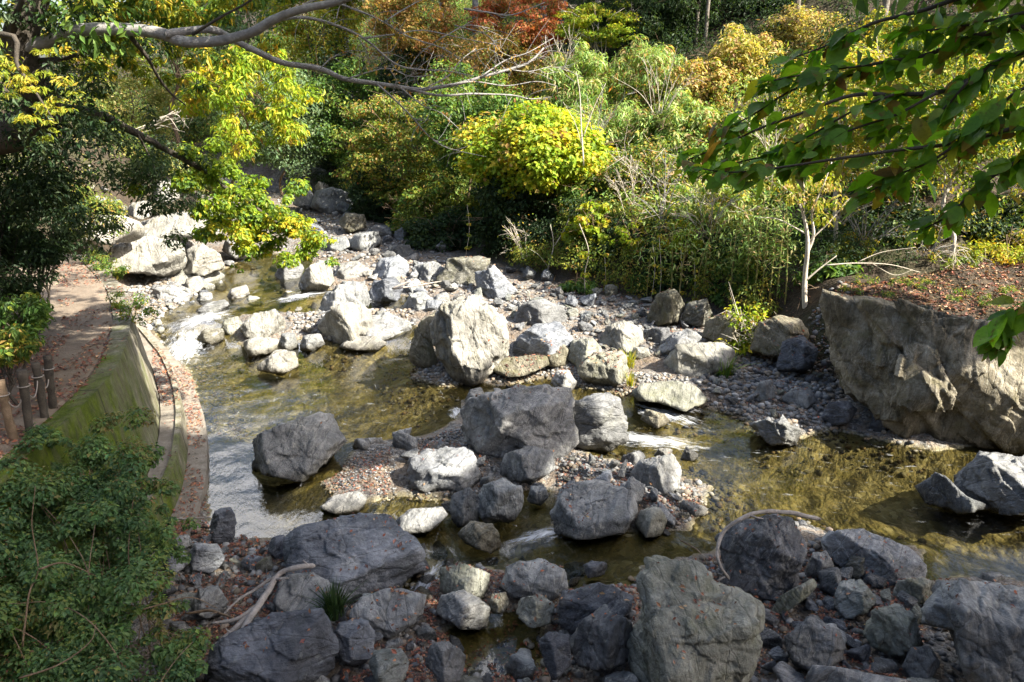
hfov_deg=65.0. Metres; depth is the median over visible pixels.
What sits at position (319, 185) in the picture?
rock
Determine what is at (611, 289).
cobble
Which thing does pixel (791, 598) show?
boulder
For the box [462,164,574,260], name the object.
bush
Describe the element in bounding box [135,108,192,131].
dead brush
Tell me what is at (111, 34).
overhanging tree
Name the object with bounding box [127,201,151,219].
boulder
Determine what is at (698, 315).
boulder
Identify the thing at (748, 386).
stone
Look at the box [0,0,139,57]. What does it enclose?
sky
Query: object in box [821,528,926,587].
boulder
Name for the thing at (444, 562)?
rock
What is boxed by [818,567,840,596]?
rock
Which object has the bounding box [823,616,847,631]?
rock
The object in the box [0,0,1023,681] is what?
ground
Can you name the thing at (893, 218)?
bush
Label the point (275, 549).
boulder
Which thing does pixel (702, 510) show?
boulder
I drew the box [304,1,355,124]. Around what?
crest tree
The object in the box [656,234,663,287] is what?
hanging vine
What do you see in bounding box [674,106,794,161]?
shrub
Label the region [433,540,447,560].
rock
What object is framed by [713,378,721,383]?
stone
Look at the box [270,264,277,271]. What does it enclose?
stone
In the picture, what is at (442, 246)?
rock
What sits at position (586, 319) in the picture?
rock
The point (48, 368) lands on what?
fence post
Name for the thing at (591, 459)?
stone
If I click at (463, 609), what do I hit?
boulder
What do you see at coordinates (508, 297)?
cobble
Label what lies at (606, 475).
rock
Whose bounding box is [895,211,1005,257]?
bare shrub
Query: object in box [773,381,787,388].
stone
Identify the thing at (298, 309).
stone
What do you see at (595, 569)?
boulder
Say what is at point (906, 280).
weed
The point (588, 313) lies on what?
cobble
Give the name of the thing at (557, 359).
boulder
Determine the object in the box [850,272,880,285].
weed
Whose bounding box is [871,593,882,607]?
rock
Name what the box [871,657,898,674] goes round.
rock
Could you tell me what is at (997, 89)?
tree
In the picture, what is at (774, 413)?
stone
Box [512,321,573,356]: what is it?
boulder
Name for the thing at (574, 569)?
rock
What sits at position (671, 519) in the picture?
rock
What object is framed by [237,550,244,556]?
stone
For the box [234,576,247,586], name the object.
stone
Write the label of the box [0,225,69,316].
shrub
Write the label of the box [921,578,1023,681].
boulder
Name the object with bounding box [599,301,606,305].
cobble
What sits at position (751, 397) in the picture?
stone
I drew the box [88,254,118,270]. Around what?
verge plant
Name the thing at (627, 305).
cobble
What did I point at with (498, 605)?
boulder
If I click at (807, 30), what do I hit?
shrub
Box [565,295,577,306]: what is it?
rock
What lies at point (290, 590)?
boulder
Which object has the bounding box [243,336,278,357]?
boulder
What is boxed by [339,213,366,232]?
boulder
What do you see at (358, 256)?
rock
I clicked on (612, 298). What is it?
rock
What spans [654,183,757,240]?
bare shrub
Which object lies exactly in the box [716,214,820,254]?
bush
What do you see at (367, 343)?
boulder
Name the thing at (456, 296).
cobble
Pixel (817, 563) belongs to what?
boulder
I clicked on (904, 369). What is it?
boulder
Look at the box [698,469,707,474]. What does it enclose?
stone
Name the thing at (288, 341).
boulder
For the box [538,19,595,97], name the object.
bare shrub
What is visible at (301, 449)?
boulder
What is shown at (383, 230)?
rock
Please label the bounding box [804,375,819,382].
stone
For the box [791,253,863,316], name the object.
plant
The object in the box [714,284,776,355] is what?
shrub
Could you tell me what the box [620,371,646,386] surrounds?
grass tuft
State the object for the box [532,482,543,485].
rock
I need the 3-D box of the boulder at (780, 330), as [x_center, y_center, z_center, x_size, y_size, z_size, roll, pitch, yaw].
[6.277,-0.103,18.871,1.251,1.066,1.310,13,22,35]
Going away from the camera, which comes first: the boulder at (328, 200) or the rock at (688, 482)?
the rock at (688, 482)
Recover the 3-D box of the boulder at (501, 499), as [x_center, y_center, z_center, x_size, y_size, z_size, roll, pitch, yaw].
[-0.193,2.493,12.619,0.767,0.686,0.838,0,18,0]
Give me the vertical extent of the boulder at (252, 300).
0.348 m
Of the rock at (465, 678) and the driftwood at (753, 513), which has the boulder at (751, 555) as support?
the driftwood at (753, 513)
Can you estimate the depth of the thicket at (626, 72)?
32.07 m
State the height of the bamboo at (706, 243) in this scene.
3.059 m
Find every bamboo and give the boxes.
[629,219,686,295]
[633,210,697,288]
[661,208,727,290]
[676,210,747,298]
[679,197,740,300]
[701,197,757,298]
[725,180,789,301]
[728,193,786,298]
[736,187,800,294]
[741,186,821,304]
[743,178,803,302]
[748,193,820,299]
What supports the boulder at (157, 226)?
on the ground
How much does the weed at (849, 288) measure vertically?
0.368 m
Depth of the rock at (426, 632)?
9.70 m
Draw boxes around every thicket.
[534,37,615,124]
[550,93,663,157]
[599,34,690,115]
[619,86,724,155]
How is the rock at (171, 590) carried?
on the ground
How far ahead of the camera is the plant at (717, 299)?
22.07 m
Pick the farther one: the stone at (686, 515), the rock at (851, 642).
the stone at (686, 515)
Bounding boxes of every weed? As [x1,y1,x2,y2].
[838,282,863,295]
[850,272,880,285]
[873,290,895,297]
[887,277,919,286]
[906,276,934,291]
[946,287,974,301]
[976,293,1000,306]
[998,283,1020,293]
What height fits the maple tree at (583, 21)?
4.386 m
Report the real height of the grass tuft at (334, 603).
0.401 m
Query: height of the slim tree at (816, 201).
4.507 m
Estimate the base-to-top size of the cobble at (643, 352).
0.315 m
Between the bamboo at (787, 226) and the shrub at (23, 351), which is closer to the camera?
the shrub at (23, 351)
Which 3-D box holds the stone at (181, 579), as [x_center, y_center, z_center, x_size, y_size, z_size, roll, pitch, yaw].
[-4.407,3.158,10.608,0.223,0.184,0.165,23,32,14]
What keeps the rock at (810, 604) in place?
on the gravel
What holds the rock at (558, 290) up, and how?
on the ground
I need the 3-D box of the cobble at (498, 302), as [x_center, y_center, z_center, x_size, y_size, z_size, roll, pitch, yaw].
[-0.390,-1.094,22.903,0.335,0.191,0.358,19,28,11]
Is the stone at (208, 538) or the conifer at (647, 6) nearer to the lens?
the stone at (208, 538)
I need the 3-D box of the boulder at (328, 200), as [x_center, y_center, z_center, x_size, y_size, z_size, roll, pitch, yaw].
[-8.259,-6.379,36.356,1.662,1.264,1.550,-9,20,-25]
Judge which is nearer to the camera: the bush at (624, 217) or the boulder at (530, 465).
the boulder at (530, 465)
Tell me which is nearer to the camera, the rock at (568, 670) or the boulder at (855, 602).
the rock at (568, 670)
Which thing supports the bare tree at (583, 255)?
on the ground
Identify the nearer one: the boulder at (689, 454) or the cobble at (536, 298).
the boulder at (689, 454)
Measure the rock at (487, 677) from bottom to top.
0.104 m
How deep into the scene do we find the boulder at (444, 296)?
23.10 m
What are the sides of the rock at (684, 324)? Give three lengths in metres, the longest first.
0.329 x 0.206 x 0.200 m
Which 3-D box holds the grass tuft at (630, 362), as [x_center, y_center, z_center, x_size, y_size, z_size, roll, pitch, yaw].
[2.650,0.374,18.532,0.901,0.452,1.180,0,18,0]
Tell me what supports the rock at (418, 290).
on the ground
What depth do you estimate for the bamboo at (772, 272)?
20.48 m
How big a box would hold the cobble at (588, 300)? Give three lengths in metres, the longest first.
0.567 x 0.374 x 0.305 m
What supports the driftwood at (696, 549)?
on the gravel
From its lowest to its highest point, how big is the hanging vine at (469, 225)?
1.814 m
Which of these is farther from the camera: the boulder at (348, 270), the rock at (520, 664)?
the boulder at (348, 270)
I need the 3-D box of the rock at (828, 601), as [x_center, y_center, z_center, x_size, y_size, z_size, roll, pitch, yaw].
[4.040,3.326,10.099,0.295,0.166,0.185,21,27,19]
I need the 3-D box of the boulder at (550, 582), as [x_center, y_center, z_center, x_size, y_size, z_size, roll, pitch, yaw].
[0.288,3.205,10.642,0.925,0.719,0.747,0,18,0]
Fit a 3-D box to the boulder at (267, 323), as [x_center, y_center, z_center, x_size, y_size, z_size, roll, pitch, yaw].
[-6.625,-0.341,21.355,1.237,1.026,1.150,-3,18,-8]
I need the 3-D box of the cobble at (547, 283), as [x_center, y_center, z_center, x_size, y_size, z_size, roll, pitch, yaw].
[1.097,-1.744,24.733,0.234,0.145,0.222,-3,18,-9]
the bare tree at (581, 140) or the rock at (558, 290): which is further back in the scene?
the bare tree at (581, 140)
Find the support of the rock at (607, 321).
on the ground
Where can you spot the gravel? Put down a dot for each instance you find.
(821, 390)
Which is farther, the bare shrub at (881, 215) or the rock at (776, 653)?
the bare shrub at (881, 215)
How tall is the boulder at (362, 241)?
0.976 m
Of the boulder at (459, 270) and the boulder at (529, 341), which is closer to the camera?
the boulder at (529, 341)
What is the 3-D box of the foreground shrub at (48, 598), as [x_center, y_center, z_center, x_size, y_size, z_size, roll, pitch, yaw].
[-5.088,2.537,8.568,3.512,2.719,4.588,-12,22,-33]
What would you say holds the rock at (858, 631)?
on the ground
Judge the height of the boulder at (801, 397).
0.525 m
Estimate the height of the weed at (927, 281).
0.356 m
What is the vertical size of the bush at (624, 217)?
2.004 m
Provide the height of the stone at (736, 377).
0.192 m
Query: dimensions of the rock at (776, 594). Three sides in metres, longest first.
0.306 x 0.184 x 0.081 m
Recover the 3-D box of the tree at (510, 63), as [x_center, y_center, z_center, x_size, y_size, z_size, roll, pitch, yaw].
[-1.013,-12.006,36.788,5.771,5.668,5.519,0,18,0]
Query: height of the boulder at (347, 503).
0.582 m
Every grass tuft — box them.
[299,575,374,621]
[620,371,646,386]
[622,349,640,368]
[716,352,758,377]
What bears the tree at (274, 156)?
on the ground
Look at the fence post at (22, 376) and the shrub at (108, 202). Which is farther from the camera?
the shrub at (108, 202)
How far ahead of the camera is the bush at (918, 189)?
22.53 m
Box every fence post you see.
[0,379,18,439]
[16,369,34,435]
[31,362,48,418]
[43,355,56,408]
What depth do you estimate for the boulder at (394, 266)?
25.81 m
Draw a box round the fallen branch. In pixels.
[825,247,917,274]
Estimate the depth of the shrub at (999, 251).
19.63 m
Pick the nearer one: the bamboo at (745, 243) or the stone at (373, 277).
the bamboo at (745, 243)
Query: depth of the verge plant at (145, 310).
14.77 m
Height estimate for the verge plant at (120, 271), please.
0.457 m
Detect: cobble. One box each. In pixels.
[409,253,417,259]
[425,300,442,310]
[440,280,450,287]
[444,283,458,291]
[453,294,464,299]
[474,287,482,296]
[493,297,502,306]
[505,293,511,300]
[506,268,517,272]
[506,303,517,310]
[511,310,516,318]
[515,322,524,328]
[522,266,535,279]
[529,297,543,300]
[540,269,553,280]
[544,281,550,286]
[565,308,578,316]
[579,293,595,305]
[580,311,592,319]
[590,320,595,326]
[592,288,602,294]
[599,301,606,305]
[604,284,617,295]
[622,303,633,307]
[631,313,638,319]
[632,347,650,358]
[636,308,647,315]
[660,337,667,343]
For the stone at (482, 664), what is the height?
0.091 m
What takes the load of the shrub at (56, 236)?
on the ground
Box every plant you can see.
[81,246,110,264]
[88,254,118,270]
[95,262,131,280]
[104,291,149,312]
[115,304,160,325]
[551,275,597,294]
[689,239,779,307]
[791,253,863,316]
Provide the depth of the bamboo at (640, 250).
23.06 m
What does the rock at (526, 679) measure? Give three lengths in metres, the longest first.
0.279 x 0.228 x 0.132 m
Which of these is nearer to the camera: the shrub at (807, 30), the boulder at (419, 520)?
the boulder at (419, 520)
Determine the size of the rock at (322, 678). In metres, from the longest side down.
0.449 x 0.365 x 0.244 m
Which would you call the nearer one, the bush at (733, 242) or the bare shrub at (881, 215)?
the bare shrub at (881, 215)
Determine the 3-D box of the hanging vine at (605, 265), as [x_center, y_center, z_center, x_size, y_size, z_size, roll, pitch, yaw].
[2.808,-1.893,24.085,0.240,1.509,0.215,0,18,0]
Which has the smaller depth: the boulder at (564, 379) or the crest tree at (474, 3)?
the boulder at (564, 379)
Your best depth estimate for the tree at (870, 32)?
30.09 m
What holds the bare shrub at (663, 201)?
on the ground
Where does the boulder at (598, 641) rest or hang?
on the ground
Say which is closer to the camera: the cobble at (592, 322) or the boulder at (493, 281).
the cobble at (592, 322)
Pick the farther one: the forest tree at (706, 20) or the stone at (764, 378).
the forest tree at (706, 20)
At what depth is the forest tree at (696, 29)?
37.14 m
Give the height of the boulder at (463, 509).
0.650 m
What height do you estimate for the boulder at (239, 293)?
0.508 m
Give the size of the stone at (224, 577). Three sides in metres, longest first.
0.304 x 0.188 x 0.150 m
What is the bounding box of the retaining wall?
[0,255,209,681]
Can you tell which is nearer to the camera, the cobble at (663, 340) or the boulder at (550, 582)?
the boulder at (550, 582)
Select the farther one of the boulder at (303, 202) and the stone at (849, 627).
the boulder at (303, 202)
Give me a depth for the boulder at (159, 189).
27.87 m
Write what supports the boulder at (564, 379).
on the ground
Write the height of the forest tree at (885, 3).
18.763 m
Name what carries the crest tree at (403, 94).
on the ground
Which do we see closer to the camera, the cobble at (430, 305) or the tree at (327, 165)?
the cobble at (430, 305)
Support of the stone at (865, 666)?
on the ground
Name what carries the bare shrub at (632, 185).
on the ground
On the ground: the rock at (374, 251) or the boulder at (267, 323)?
the rock at (374, 251)
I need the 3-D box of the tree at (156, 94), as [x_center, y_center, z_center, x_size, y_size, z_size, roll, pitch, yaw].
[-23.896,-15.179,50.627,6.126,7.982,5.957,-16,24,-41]
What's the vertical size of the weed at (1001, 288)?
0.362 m
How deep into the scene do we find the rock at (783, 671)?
8.72 m
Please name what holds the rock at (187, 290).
in the water
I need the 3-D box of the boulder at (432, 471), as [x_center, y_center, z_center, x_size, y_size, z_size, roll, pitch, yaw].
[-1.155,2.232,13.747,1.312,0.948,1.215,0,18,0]
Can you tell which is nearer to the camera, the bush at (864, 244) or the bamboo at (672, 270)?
the bush at (864, 244)
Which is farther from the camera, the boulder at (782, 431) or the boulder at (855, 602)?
the boulder at (782, 431)
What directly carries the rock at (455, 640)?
in the water
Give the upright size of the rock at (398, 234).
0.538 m
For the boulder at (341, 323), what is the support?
on the ground
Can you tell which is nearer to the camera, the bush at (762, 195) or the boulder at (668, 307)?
the boulder at (668, 307)
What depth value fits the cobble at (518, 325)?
20.73 m
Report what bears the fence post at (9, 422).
on the footpath
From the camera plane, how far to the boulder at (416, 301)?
22.83 m
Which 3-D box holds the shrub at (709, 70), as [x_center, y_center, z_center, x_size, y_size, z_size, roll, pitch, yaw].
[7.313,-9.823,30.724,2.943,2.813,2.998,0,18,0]
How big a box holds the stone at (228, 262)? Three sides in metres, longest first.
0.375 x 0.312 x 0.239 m
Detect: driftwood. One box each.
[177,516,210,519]
[185,609,232,617]
[211,560,314,643]
[220,577,272,617]
[392,281,440,289]
[680,540,707,565]
[715,509,820,580]
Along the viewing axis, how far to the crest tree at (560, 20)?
47.27 m
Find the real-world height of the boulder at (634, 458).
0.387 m
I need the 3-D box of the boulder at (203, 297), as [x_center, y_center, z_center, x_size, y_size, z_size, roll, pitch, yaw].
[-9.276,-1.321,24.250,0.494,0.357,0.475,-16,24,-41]
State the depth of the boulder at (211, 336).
20.97 m
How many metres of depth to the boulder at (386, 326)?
21.17 m
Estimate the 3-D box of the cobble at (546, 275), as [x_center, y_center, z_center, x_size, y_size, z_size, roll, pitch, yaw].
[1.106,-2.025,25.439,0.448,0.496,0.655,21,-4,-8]
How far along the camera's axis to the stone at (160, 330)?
21.58 m
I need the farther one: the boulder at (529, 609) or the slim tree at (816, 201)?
the slim tree at (816, 201)
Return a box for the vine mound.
[449,96,623,209]
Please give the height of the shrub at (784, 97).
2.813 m
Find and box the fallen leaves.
[0,256,1023,681]
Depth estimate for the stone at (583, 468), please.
13.66 m
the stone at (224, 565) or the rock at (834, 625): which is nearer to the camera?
the rock at (834, 625)
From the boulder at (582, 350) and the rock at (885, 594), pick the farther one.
the boulder at (582, 350)
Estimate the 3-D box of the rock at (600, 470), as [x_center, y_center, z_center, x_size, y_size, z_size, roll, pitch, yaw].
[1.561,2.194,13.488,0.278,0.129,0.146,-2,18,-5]
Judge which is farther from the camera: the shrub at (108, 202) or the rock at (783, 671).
the shrub at (108, 202)
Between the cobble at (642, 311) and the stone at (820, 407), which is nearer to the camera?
the stone at (820, 407)
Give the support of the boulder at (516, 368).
on the ground
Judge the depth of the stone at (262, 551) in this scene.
11.12 m
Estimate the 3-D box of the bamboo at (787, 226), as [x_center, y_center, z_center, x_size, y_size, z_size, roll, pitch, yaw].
[6.724,-2.260,19.822,1.928,3.078,1.704,0,18,0]
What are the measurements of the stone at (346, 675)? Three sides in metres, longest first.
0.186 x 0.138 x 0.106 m
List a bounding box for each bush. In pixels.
[400,204,485,252]
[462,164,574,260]
[553,174,616,223]
[555,215,654,279]
[584,200,666,238]
[587,125,702,216]
[608,209,654,256]
[633,225,737,292]
[639,177,774,239]
[656,217,716,272]
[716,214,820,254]
[730,141,850,212]
[735,214,799,253]
[805,156,949,221]
[815,202,939,245]
[818,224,883,262]
[908,191,1023,244]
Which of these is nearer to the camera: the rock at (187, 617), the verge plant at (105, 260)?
the rock at (187, 617)
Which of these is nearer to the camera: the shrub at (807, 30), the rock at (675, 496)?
the rock at (675, 496)
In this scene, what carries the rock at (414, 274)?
on the ground
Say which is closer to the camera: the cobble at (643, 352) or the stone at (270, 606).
the stone at (270, 606)
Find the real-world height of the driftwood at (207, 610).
0.120 m
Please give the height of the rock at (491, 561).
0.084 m
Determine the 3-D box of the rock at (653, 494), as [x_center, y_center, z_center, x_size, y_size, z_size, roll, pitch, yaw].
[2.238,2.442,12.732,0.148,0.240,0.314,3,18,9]
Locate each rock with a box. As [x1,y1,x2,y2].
[153,584,177,596]
[169,621,187,633]
[174,592,195,609]
[178,286,192,295]
[183,607,197,621]
[203,281,215,290]
[222,546,228,553]
[229,558,241,566]
[255,556,273,572]
[262,571,282,582]
[311,223,323,231]
[312,167,326,179]
[314,675,330,681]
[315,181,328,189]
[335,201,352,214]
[351,253,365,260]
[369,248,379,255]
[372,225,393,236]
[374,632,383,643]
[381,250,395,257]
[382,235,391,243]
[385,638,403,648]
[392,427,411,436]
[392,430,417,449]
[394,227,408,239]
[400,448,418,459]
[405,279,423,292]
[409,269,418,278]
[413,288,427,294]
[415,586,432,598]
[416,625,436,641]
[419,574,435,587]
[421,543,427,553]
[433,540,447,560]
[436,241,451,250]
[437,439,444,448]
[441,500,449,510]
[442,558,453,566]
[449,634,463,651]
[459,675,482,681]
[469,669,484,675]
[476,455,485,465]
[479,475,493,487]
[481,673,493,681]
[486,557,498,565]
[505,648,535,680]
[522,677,532,681]
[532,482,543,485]
[555,286,563,294]
[557,294,563,299]
[562,667,571,675]
[564,561,585,578]
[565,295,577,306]
[568,577,579,586]
[578,321,592,330]
[582,316,590,322]
[595,470,611,481]
[598,469,612,473]
[604,317,610,324]
[604,670,638,681]
[608,295,616,301]
[616,459,627,477]
[624,476,645,503]
[626,300,637,306]
[640,296,651,302]
[649,488,657,501]
[657,501,675,526]
[668,492,682,499]
[680,320,688,328]
[683,479,691,485]
[760,628,782,648]
[765,611,780,625]
[768,646,788,661]
[770,590,783,600]
[772,661,805,681]
[791,621,802,626]
[803,593,815,601]
[804,597,818,610]
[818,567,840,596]
[822,596,837,611]
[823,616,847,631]
[827,623,846,643]
[839,566,852,579]
[841,659,850,668]
[846,635,861,647]
[847,644,870,660]
[854,628,863,634]
[863,573,887,588]
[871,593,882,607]
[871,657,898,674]
[880,588,891,601]
[897,590,917,608]
[906,677,939,681]
[911,604,921,623]
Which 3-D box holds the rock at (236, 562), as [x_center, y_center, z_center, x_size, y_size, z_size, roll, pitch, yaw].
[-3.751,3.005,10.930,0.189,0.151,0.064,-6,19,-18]
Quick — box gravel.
[127,196,963,681]
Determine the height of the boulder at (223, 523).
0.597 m
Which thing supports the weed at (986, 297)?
on the ground
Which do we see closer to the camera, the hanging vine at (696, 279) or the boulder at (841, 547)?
the boulder at (841, 547)
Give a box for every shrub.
[0,83,93,318]
[0,177,94,333]
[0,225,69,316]
[0,290,55,382]
[0,323,43,404]
[0,406,219,681]
[15,207,90,307]
[59,180,129,269]
[63,99,171,177]
[166,143,217,194]
[344,161,409,223]
[382,176,478,239]
[497,213,554,257]
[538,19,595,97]
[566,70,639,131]
[598,150,671,215]
[613,44,706,127]
[620,153,701,229]
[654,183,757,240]
[668,44,743,110]
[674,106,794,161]
[676,22,788,99]
[714,284,776,355]
[724,92,807,160]
[735,73,864,130]
[756,0,848,58]
[798,166,888,226]
[803,198,918,250]
[837,49,982,124]
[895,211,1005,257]
[905,211,956,249]
[923,244,991,269]
[948,62,1023,146]
[956,215,1023,264]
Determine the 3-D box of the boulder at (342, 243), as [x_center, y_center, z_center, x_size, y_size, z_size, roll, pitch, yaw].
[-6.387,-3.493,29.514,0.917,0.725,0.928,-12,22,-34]
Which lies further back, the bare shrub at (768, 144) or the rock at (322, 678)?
the bare shrub at (768, 144)
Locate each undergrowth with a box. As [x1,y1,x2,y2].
[0,28,157,203]
[76,0,1023,250]
[305,147,924,319]
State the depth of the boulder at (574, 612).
9.56 m
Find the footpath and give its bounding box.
[0,244,131,458]
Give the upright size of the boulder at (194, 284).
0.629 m
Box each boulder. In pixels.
[59,215,143,245]
[103,235,186,276]
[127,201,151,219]
[141,211,222,240]
[143,270,224,284]
[150,285,192,302]
[152,181,179,202]
[162,551,190,572]
[175,535,191,548]
[183,244,224,275]
[183,276,203,293]
[188,542,224,572]
[191,585,228,618]
[195,292,212,302]
[196,299,229,315]
[197,328,224,345]
[206,608,338,681]
[210,507,236,544]
[221,316,241,334]
[222,238,254,258]
[227,285,249,301]
[237,309,285,338]
[241,555,263,571]
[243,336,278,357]
[244,295,260,304]
[251,411,346,482]
[257,349,298,375]
[268,535,284,558]
[272,572,331,614]
[275,259,303,284]
[279,332,297,350]
[282,513,429,603]
[283,290,294,297]
[293,191,313,209]
[298,260,334,290]
[300,333,324,351]
[310,187,347,213]
[317,301,372,345]
[319,281,369,310]
[320,491,367,514]
[324,236,349,251]
[333,261,373,279]
[334,618,375,665]
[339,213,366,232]
[339,336,386,351]
[349,231,381,250]
[349,588,426,638]
[352,437,383,449]
[365,312,411,340]
[368,277,403,304]
[368,648,408,681]
[374,254,408,278]
[388,244,412,256]
[395,506,447,533]
[403,291,433,310]
[407,446,481,492]
[408,311,437,368]
[412,261,443,281]
[425,641,465,681]
[429,294,509,388]
[432,292,449,300]
[436,256,490,285]
[436,589,490,630]
[439,563,489,598]
[448,487,479,527]
[458,521,502,553]
[460,384,578,457]
[464,387,483,402]
[474,265,516,298]
[478,477,523,523]
[489,592,508,613]
[493,355,549,376]
[499,558,567,600]
[500,445,554,484]
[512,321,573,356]
[513,298,566,325]
[516,594,554,627]
[527,485,548,505]
[539,631,570,680]
[544,344,569,367]
[550,479,637,540]
[551,369,576,390]
[556,582,633,633]
[568,338,601,368]
[570,604,631,674]
[573,392,628,451]
[577,351,628,386]
[583,560,606,577]
[600,320,643,353]
[621,451,645,465]
[626,555,764,681]
[630,454,681,495]
[631,380,707,411]
[634,506,666,537]
[641,409,669,428]
[645,327,670,343]
[647,289,684,325]
[654,447,672,455]
[657,328,701,354]
[663,342,734,376]
[679,500,707,516]
[680,299,712,326]
[680,446,698,461]
[702,312,746,342]
[714,514,807,601]
[748,315,809,358]
[749,414,800,446]
[755,380,775,400]
[772,579,816,614]
[776,335,817,372]
[782,386,816,408]
[783,614,845,670]
[804,665,908,681]
[805,550,833,578]
[819,288,1023,455]
[821,400,856,426]
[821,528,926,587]
[834,579,875,618]
[844,555,865,579]
[863,603,923,657]
[868,414,888,431]
[892,576,934,603]
[902,645,939,678]
[915,472,990,515]
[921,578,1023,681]
[953,451,1023,515]
[979,571,1004,581]
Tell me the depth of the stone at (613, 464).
13.67 m
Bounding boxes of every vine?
[465,203,471,251]
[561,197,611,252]
[602,253,609,284]
[650,241,657,297]
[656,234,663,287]
[678,246,685,294]
[692,260,698,300]
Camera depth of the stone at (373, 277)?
25.51 m
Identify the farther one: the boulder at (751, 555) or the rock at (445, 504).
the rock at (445, 504)
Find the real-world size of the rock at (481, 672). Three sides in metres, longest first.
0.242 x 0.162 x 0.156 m
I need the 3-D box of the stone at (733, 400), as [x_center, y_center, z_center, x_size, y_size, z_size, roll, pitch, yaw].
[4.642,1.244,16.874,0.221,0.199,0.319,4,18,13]
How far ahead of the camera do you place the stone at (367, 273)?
25.71 m
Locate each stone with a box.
[153,319,162,326]
[155,326,164,334]
[172,572,185,584]
[188,573,202,584]
[198,534,211,543]
[214,570,228,588]
[216,280,225,291]
[219,561,229,569]
[224,260,233,265]
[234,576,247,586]
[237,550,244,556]
[248,537,259,547]
[250,270,259,276]
[251,576,272,599]
[257,548,265,555]
[264,600,276,611]
[268,275,277,280]
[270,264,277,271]
[273,284,283,290]
[279,299,285,306]
[295,307,303,311]
[304,323,314,331]
[311,302,316,308]
[336,605,347,621]
[339,669,348,681]
[362,270,372,276]
[363,675,375,681]
[367,273,377,279]
[406,641,413,650]
[417,640,425,646]
[475,660,489,671]
[484,664,503,675]
[496,639,506,647]
[561,476,570,480]
[582,465,592,471]
[588,453,595,464]
[609,459,619,468]
[664,529,670,535]
[679,512,689,518]
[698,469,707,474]
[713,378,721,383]
[713,387,720,394]
[728,396,738,404]
[732,371,740,379]
[736,409,743,414]
[742,384,750,389]
[743,357,749,364]
[746,392,758,401]
[752,368,764,374]
[754,376,766,381]
[761,660,775,672]
[770,409,777,418]
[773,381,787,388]
[777,388,784,394]
[782,610,787,620]
[800,420,808,425]
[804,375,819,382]
[812,371,823,377]
[813,404,823,410]
[832,612,841,618]
[845,622,853,629]
[862,663,873,672]
[883,600,894,605]
[921,634,929,640]
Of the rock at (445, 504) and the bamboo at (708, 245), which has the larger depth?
the bamboo at (708, 245)
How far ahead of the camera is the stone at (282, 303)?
24.48 m
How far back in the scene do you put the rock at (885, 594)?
10.20 m
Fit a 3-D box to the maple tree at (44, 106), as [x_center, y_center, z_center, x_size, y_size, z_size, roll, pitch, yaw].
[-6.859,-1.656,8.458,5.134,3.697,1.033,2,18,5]
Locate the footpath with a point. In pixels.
(82, 295)
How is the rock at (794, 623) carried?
on the ground
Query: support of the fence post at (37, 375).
on the footpath
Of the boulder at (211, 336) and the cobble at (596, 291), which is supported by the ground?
the cobble at (596, 291)
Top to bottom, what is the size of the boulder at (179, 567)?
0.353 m
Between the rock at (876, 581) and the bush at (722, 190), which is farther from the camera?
the bush at (722, 190)
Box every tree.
[0,0,581,272]
[0,18,85,142]
[40,0,150,98]
[79,50,185,148]
[109,0,211,167]
[141,33,231,143]
[170,44,325,202]
[192,0,299,152]
[211,61,343,195]
[256,0,374,113]
[287,13,376,170]
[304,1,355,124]
[307,48,404,167]
[329,89,462,209]
[357,0,469,154]
[371,41,458,147]
[400,21,409,146]
[405,49,528,203]
[432,17,549,115]
[439,1,447,62]
[460,0,569,76]
[471,0,478,100]
[530,219,568,269]
[538,1,546,91]
[550,0,651,77]
[559,0,566,24]
[563,72,605,165]
[577,224,590,294]
[670,0,1023,366]
[693,0,700,45]
[703,0,709,43]
[761,162,871,308]
[775,16,906,255]
[793,0,800,12]
[820,6,945,60]
[874,19,1023,264]
[880,0,889,23]
[907,11,1023,58]
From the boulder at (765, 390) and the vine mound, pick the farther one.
the vine mound
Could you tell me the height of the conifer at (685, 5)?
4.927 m
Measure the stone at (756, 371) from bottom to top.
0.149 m
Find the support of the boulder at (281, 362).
in the water
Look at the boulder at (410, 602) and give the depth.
9.54 m
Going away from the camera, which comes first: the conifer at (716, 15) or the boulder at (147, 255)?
the boulder at (147, 255)
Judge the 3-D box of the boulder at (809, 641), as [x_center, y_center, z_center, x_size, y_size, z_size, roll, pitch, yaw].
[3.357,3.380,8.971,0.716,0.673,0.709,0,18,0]
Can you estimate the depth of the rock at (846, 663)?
9.06 m
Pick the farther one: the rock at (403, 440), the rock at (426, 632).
the rock at (403, 440)
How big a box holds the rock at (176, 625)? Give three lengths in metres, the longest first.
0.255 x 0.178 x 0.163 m
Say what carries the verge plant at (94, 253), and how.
on the retaining wall
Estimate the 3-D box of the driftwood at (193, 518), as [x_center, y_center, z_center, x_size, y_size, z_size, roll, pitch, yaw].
[-4.781,2.640,11.987,0.561,0.081,0.102,-2,18,-7]
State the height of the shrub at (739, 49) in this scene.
3.229 m
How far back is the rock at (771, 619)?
9.81 m
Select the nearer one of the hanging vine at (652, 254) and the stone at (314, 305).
the hanging vine at (652, 254)
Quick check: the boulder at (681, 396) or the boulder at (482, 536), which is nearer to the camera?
the boulder at (482, 536)
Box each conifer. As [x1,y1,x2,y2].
[579,0,698,70]
[621,0,724,49]
[666,0,768,38]
[753,0,803,13]
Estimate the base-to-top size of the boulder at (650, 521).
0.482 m
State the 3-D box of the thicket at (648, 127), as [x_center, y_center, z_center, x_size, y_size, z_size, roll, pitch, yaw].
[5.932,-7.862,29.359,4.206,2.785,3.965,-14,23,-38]

